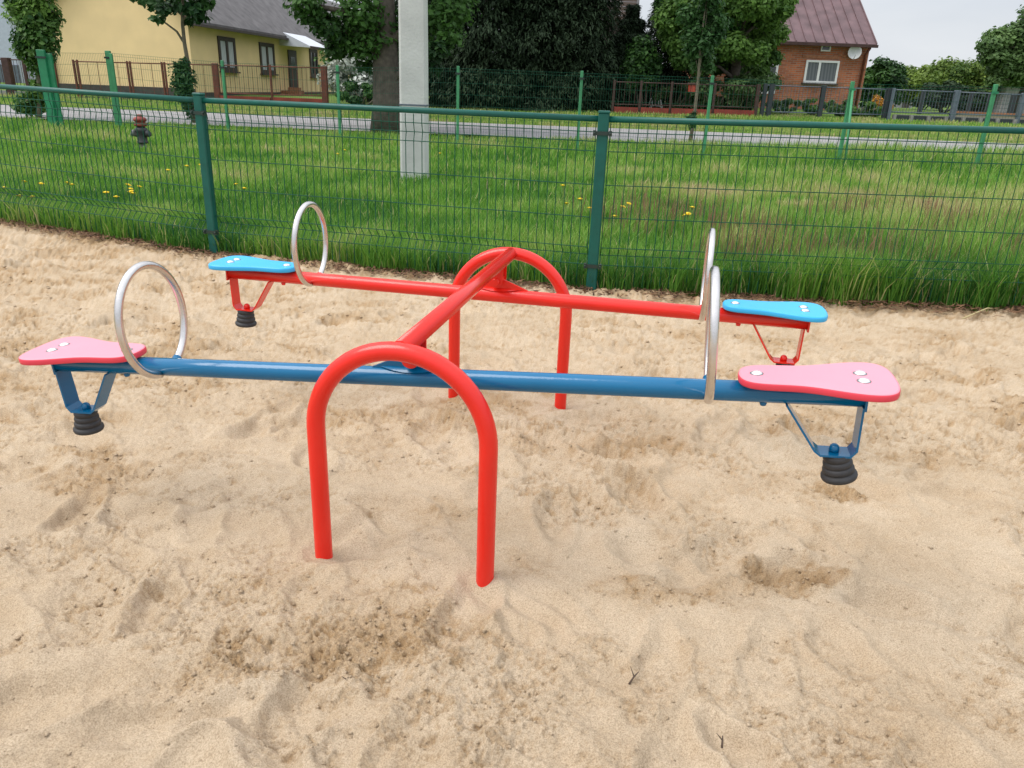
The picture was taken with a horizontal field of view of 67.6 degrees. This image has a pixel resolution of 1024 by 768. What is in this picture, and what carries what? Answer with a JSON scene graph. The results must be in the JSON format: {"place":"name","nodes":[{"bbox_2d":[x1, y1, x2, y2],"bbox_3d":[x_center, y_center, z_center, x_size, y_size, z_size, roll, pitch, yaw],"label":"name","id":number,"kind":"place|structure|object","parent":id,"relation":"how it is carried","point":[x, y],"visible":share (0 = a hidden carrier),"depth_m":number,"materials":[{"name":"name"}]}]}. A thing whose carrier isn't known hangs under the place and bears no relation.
{"place":"outdoors","nodes":[
{"label":"outdoors","id":0,"kind":"place"},
{"bbox_2d":[0,222,1023,767],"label":"sand","id":1,"kind":"structure","parent":0,"point":[874,534],"depth_m":1.94,"materials":[{"name":"beige sand"}]},
{"bbox_2d":[19,201,900,586],"bbox_3d":[-0.132,-0.047,2.225,2.040,0.892,1.166,6,22,11],"label":"double seesaw","id":2,"kind":"object","parent":1,"relation":"on","point":[409,357],"visible":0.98,"depth_m":1.80,"materials":[{"name":"red paint"}]},
{"bbox_2d":[0,218,1023,316],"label":"grass edge","id":3,"kind":"object","parent":1,"relation":"on","point":[336,265],"visible":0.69,"depth_m":4.54,"materials":[{"name":"green plant"}]},
{"bbox_2d":[628,666,638,684],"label":"twig","id":4,"kind":"object","parent":1,"relation":"on","point":[631,680],"visible":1,"depth_m":1.53,"materials":[{"name":"beige wood"}]},
{"bbox_2d":[717,734,723,747],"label":"twig","id":5,"kind":"object","parent":1,"relation":"on","point":[722,740],"visible":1,"depth_m":1.38,"materials":[{"name":"brown wood"}]},
{"bbox_2d":[962,308,996,318],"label":"dry stalk","id":6,"kind":"object","parent":1,"relation":"on","point":[977,312],"visible":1,"depth_m":4.18,"materials":[{"name":"plant"}]},
{"bbox_2d":[0,114,1023,311],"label":"grass","id":7,"kind":"structure","parent":0,"point":[997,293],"depth_m":6.88,"materials":[{"name":"green plant"}]},
{"bbox_2d":[0,105,1023,150],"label":"road","id":8,"kind":"structure","parent":0,"point":[449,128],"depth_m":20.00,"materials":[{"name":"grey asphalt"}]},
{"bbox_2d":[0,82,1023,230],"bbox_3d":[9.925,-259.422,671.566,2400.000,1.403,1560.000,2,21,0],"label":"ground","id":9,"kind":"structure","parent":0,"point":[333,99],"depth_m":25.06,"materials":[{"name":"green plant"}]},
{"bbox_2d":[0,57,33,96],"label":"picket fence","id":10,"kind":"object","parent":9,"relation":"on","point":[8,71],"visible":0.24,"depth_m":26.68,"materials":[{"name":"brown wood"}]},
{"bbox_2d":[0,0,35,82],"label":"grey house","id":11,"kind":"structure","parent":9,"relation":"on","point":[5,43],"depth_m":38.83,"materials":[{"name":"blue metal"}]},
{"bbox_2d":[0,0,66,119],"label":"tree","id":12,"kind":"object","parent":9,"relation":"on","point":[37,23],"visible":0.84,"depth_m":16.89,"materials":[{"name":"green plant"}]},
{"bbox_2d":[130,114,151,147],"bbox_3d":[-5.493,-3.698,11.356,0.307,0.577,0.181,2,21,0],"label":"fire hydrant","id":13,"kind":"object","parent":9,"relation":"on","point":[140,132],"visible":0.78,"depth_m":11.28,"materials":[{"name":"grey metal"}]},
{"bbox_2d":[72,60,214,103],"bbox_3d":[-12.839,-10.465,26.810,4.902,1.605,0.160,2,21,0],"label":"wire frame fence","id":14,"kind":"object","parent":9,"relation":"on","point":[165,81],"visible":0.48,"depth_m":26.68,"materials":[{"name":"orange metal"}]},
{"bbox_2d":[129,0,215,122],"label":"young street tree","id":15,"kind":"object","parent":9,"relation":"on","point":[193,11],"visible":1,"depth_m":17.08,"materials":[{"name":"green plant"}]},
{"bbox_2d":[167,56,198,120],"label":"leafy shoots","id":16,"kind":"object","parent":9,"relation":"on","point":[179,76],"visible":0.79,"depth_m":17.59,"materials":[{"name":"green plant"}]},
{"bbox_2d":[52,0,348,97],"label":"yellow house","id":17,"kind":"structure","parent":9,"relation":"on","point":[256,32],"depth_m":29.46,"materials":[{"name":"yellow paint"}]},
{"bbox_2d":[217,36,240,72],"bbox_3d":[-11.620,-13.455,31.309,0.200,1.353,1.608,4,21,6],"label":"window","id":18,"kind":"structure","parent":17,"relation":"in","point":[226,45],"depth_m":31.30,"materials":[{"name":"glass"}]},
{"bbox_2d":[258,42,278,75],"bbox_3d":[-11.141,-14.822,34.929,0.200,1.354,1.700,4,21,6],"label":"window","id":19,"kind":"structure","parent":17,"relation":"in","point":[266,50],"depth_m":34.84,"materials":[{"name":"glass"}]},
{"bbox_2d":[287,50,298,87],"bbox_3d":[-10.790,-15.489,37.786,0.130,1.820,1.024,4,21,6],"label":"door","id":20,"kind":"structure","parent":17,"relation":"in","point":[292,55],"depth_m":37.65,"materials":[{"name":"brown wood"}]},
{"bbox_2d":[309,49,320,77],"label":"window","id":21,"kind":"structure","parent":17,"relation":"in","point":[313,53],"depth_m":40.26,"materials":[{"name":"brown glass"}]},
{"bbox_2d":[212,63,328,102],"bbox_3d":[-8.425,-10.319,26.801,3.949,1.644,0.200,2,21,0],"label":"rusty fence","id":22,"kind":"object","parent":9,"relation":"on","point":[324,83],"visible":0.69,"depth_m":26.75,"materials":[{"name":"orange metal"}]},
{"bbox_2d":[314,23,372,101],"bbox_3d":[-5.604,-12.957,30.604,4.002,3.353,3.738,13,24,26],"label":"green shrub","id":23,"kind":"object","parent":9,"relation":"on","point":[327,61],"visible":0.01,"depth_m":29.99,"materials":[{"name":"green plant"}]},
{"bbox_2d":[316,52,372,104],"bbox_3d":[-5.851,-11.468,28.367,2.770,2.409,2.479,2,21,0],"label":"flowering shrub","id":24,"kind":"object","parent":9,"relation":"on","point":[346,62],"visible":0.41,"depth_m":27.79,"materials":[{"name":"white plant"}]},
{"bbox_2d":[334,79,372,104],"bbox_3d":[-5.344,-10.415,27.614,2.218,1.099,1.960,19,27,36],"label":"green shrub","id":25,"kind":"object","parent":9,"relation":"on","point":[355,99],"visible":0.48,"depth_m":27.04,"materials":[{"name":"green plant"}]},
{"bbox_2d":[282,0,481,133],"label":"maple tree","id":26,"kind":"object","parent":9,"relation":"on","point":[374,36],"visible":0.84,"depth_m":16.70,"materials":[{"name":"green plant"}]},
{"bbox_2d":[398,0,428,180],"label":"utility pole","id":27,"kind":"object","parent":9,"relation":"on","point":[413,53],"visible":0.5,"depth_m":8.70,"materials":[{"name":"concrete"}]},
{"bbox_2d":[395,0,494,108],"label":"spruce tree","id":28,"kind":"object","parent":9,"relation":"on","point":[431,79],"visible":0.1,"depth_m":28.07,"materials":[{"name":"green plant"}]},
{"bbox_2d":[428,0,546,110],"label":"spruce tree","id":29,"kind":"object","parent":9,"relation":"on","point":[490,17],"visible":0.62,"depth_m":27.05,"materials":[{"name":"green plant"}]},
{"bbox_2d":[0,84,1023,303],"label":"fence","id":30,"kind":"object","parent":9,"relation":"on","point":[603,118],"visible":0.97,"depth_m":4.42,"materials":[{"name":"green metal"}]},
{"bbox_2d":[35,50,1023,165],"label":"roadside fence","id":31,"kind":"object","parent":9,"relation":"on","point":[46,68],"visible":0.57,"depth_m":14.30,"materials":[{"name":"metal"}]},
{"bbox_2d":[459,0,610,112],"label":"spruce tree","id":32,"kind":"object","parent":9,"relation":"on","point":[539,4],"visible":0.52,"depth_m":27.18,"materials":[{"name":"green plant"}]},
{"bbox_2d":[522,0,631,111],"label":"spruce tree","id":33,"kind":"object","parent":9,"relation":"on","point":[596,35],"visible":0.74,"depth_m":27.43,"materials":[{"name":"green plant"}]},
{"bbox_2d":[555,0,639,80],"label":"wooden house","id":34,"kind":"structure","parent":9,"relation":"on","point":[628,2],"depth_m":37.69,"materials":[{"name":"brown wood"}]},
{"bbox_2d":[581,4,665,110],"bbox_3d":[4.390,-12.453,29.406,3.231,3.968,3.697,17,26,34],"label":"spruce tree","id":35,"kind":"object","parent":9,"relation":"on","point":[634,23],"visible":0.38,"depth_m":28.73,"materials":[{"name":"green plant"}]},
{"bbox_2d":[619,35,665,106],"bbox_3d":[4.692,-11.269,27.957,1.485,2.730,1.390,-11,25,-30],"label":"bush","id":36,"kind":"object","parent":9,"relation":"on","point":[641,58],"visible":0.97,"depth_m":27.58,"materials":[{"name":"green plant"}]},
{"bbox_2d":[649,97,661,107],"bbox_3d":[5.410,-10.527,28.739,0.522,0.634,0.426,2,21,0],"label":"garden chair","id":37,"kind":"object","parent":9,"relation":"on","point":[655,103],"visible":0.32,"depth_m":28.88,"materials":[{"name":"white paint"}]},
{"bbox_2d":[652,84,708,107],"bbox_3d":[6.280,-10.859,29.222,2.087,1.136,1.948,2,21,0],"label":"garden bush","id":38,"kind":"object","parent":9,"relation":"on","point":[667,96],"visible":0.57,"depth_m":28.90,"materials":[{"name":"green plant"}]},
{"bbox_2d":[645,1,719,108],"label":"spruce tree","id":39,"kind":"object","parent":9,"relation":"on","point":[668,70],"visible":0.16,"depth_m":29.72,"materials":[{"name":"green plant"}]},
{"bbox_2d":[611,80,760,116],"bbox_3d":[6.113,-9.924,27.061,5.149,1.434,0.160,2,21,0],"label":"brown fence","id":40,"kind":"object","parent":9,"relation":"on","point":[639,108],"visible":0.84,"depth_m":27.06,"materials":[{"name":"metal"}]},
{"bbox_2d":[688,83,695,91],"bbox_3d":[6.373,-10.456,26.958,0.360,0.300,0.200,2,21,0],"label":"letter box","id":41,"kind":"object","parent":40,"relation":"attached to","point":[690,87],"visible":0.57,"depth_m":26.91,"materials":[{"name":"red metal"}]},
{"bbox_2d":[675,0,730,141],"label":"thin young tree","id":42,"kind":"object","parent":9,"relation":"on","point":[696,25],"visible":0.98,"depth_m":17.11,"materials":[{"name":"green plant"}]},
{"bbox_2d":[685,76,748,109],"bbox_3d":[7.496,-10.490,28.073,2.238,1.430,2.109,9,22,16],"label":"garden bush","id":43,"kind":"object","parent":9,"relation":"on","point":[726,94],"visible":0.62,"depth_m":27.49,"materials":[{"name":"green plant"}]},
{"bbox_2d":[650,0,798,109],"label":"broadleaf tree","id":44,"kind":"object","parent":9,"relation":"on","point":[756,53],"visible":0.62,"depth_m":26.88,"materials":[{"name":"green plant"}]},
{"bbox_2d":[720,72,784,109],"bbox_3d":[8.727,-10.598,28.091,2.349,1.649,1.796,2,21,0],"label":"garden bush","id":45,"kind":"object","parent":9,"relation":"on","point":[762,79],"visible":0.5,"depth_m":27.75,"materials":[{"name":"green plant"}]},
{"bbox_2d":[687,0,878,109],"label":"brick house","id":46,"kind":"structure","parent":9,"relation":"on","point":[834,42],"depth_m":32.28,"materials":[{"name":"orange brick"}]},
{"bbox_2d":[767,65,778,93],"bbox_3d":[10.537,-12.955,32.462,1.353,1.164,0.110,3,21,1],"label":"window","id":47,"kind":"structure","parent":46,"relation":"in","point":[775,69],"depth_m":32.30,"materials":[{"name":"white paint"}]},
{"bbox_2d":[801,60,839,84],"bbox_3d":[13.040,-13.127,32.257,1.509,0.950,0.200,3,21,1],"label":"window","id":48,"kind":"structure","parent":46,"relation":"in","point":[824,71],"depth_m":32.27,"materials":[{"name":"white paint"}]},
{"bbox_2d":[820,46,830,51],"bbox_3d":[13.097,-14.021,31.957,0.405,0.244,0.117,2,21,0],"label":"window","id":49,"kind":"structure","parent":46,"relation":"in","point":[823,48],"depth_m":31.93,"materials":[{"name":"white paint"}]},
{"bbox_2d":[765,98,808,114],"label":"garden plant","id":50,"kind":"object","parent":9,"relation":"on","point":[785,106],"visible":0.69,"depth_m":29.39,"materials":[{"name":"green plant"}]},
{"bbox_2d":[802,98,827,114],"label":"garden plant","id":51,"kind":"object","parent":9,"relation":"on","point":[813,106],"visible":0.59,"depth_m":29.46,"materials":[{"name":"green plant"}]},
{"bbox_2d":[759,83,892,118],"bbox_3d":[11.102,-9.861,27.118,4.549,1.347,0.200,2,21,0],"label":"dark bar fence","id":52,"kind":"object","parent":9,"relation":"on","point":[888,93],"visible":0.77,"depth_m":27.02,"materials":[{"name":"metal"}]},
{"bbox_2d":[825,99,869,116],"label":"garden plant","id":53,"kind":"object","parent":9,"relation":"on","point":[835,106],"visible":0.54,"depth_m":28.51,"materials":[{"name":"green plant"}]},
{"bbox_2d":[841,101,882,116],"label":"garden plant","id":54,"kind":"object","parent":9,"relation":"on","point":[872,108],"visible":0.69,"depth_m":28.60,"materials":[{"name":"green plant"}]},
{"bbox_2d":[872,94,893,116],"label":"orange flowers","id":55,"kind":"object","parent":9,"relation":"on","point":[877,98],"visible":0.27,"depth_m":29.25,"materials":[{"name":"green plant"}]},
{"bbox_2d":[860,55,910,106],"bbox_3d":[19.631,-15.912,40.544,2.876,2.751,3.302,-9,24,-26],"label":"garden tree","id":56,"kind":"object","parent":9,"relation":"on","point":[880,70],"visible":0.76,"depth_m":39.65,"materials":[{"name":"green plant"}]},
{"bbox_2d":[894,102,911,107],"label":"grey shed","id":57,"kind":"structure","parent":9,"relation":"on","point":[902,104],"depth_m":57.90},
{"bbox_2d":[898,64,934,108],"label":"garden tree","id":58,"kind":"object","parent":9,"relation":"on","point":[911,69],"visible":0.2,"depth_m":47.59,"materials":[{"name":"green plant"}]},
{"bbox_2d":[912,79,987,112],"bbox_3d":[21.257,-13.930,37.188,3.560,1.652,2.626,2,21,0],"label":"dark bush","id":59,"kind":"object","parent":9,"relation":"on","point":[946,84],"visible":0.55,"depth_m":36.63,"materials":[{"name":"green plant"}]},
{"bbox_2d":[908,56,1000,108],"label":"garden tree","id":60,"kind":"object","parent":9,"relation":"on","point":[961,72],"visible":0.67,"depth_m":45.23,"materials":[{"name":"green plant"}]},
{"bbox_2d":[886,88,1023,125],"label":"grey panel fence","id":61,"kind":"object","parent":9,"relation":"on","point":[950,118],"visible":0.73,"depth_m":26.92,"materials":[{"name":"blue metal"}]},
{"bbox_2d":[917,86,1023,114],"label":"garden posts fence","id":62,"kind":"object","parent":9,"relation":"on","point":[922,98],"visible":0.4,"depth_m":31.82,"materials":[{"name":"metal"}]},
{"bbox_2d":[955,111,1023,118],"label":"garden edging","id":63,"kind":"object","parent":9,"relation":"on","point":[983,116],"visible":0.28,"depth_m":30.89,"materials":[{"name":"beige concrete"}]},
{"bbox_2d":[960,85,1023,113],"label":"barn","id":64,"kind":"structure","parent":9,"relation":"on","point":[1002,97],"depth_m":44.84,"materials":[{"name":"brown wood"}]},
{"bbox_2d":[974,4,1023,112],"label":"spreading tree","id":65,"kind":"object","parent":9,"relation":"on","point":[1000,51],"visible":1,"depth_m":37.41,"materials":[{"name":"green plant"}]},
{"bbox_2d":[328,0,1023,68],"label":"sky","id":66,"kind":"structure","parent":0,"point":[908,32],"materials":[{"name":"white"}]},
{"bbox_2d":[556,175,1023,268],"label":"seed grass","id":67,"kind":"structure","parent":0,"point":[647,204],"depth_m":5.72,"materials":[{"name":"green plant"}]}
]}

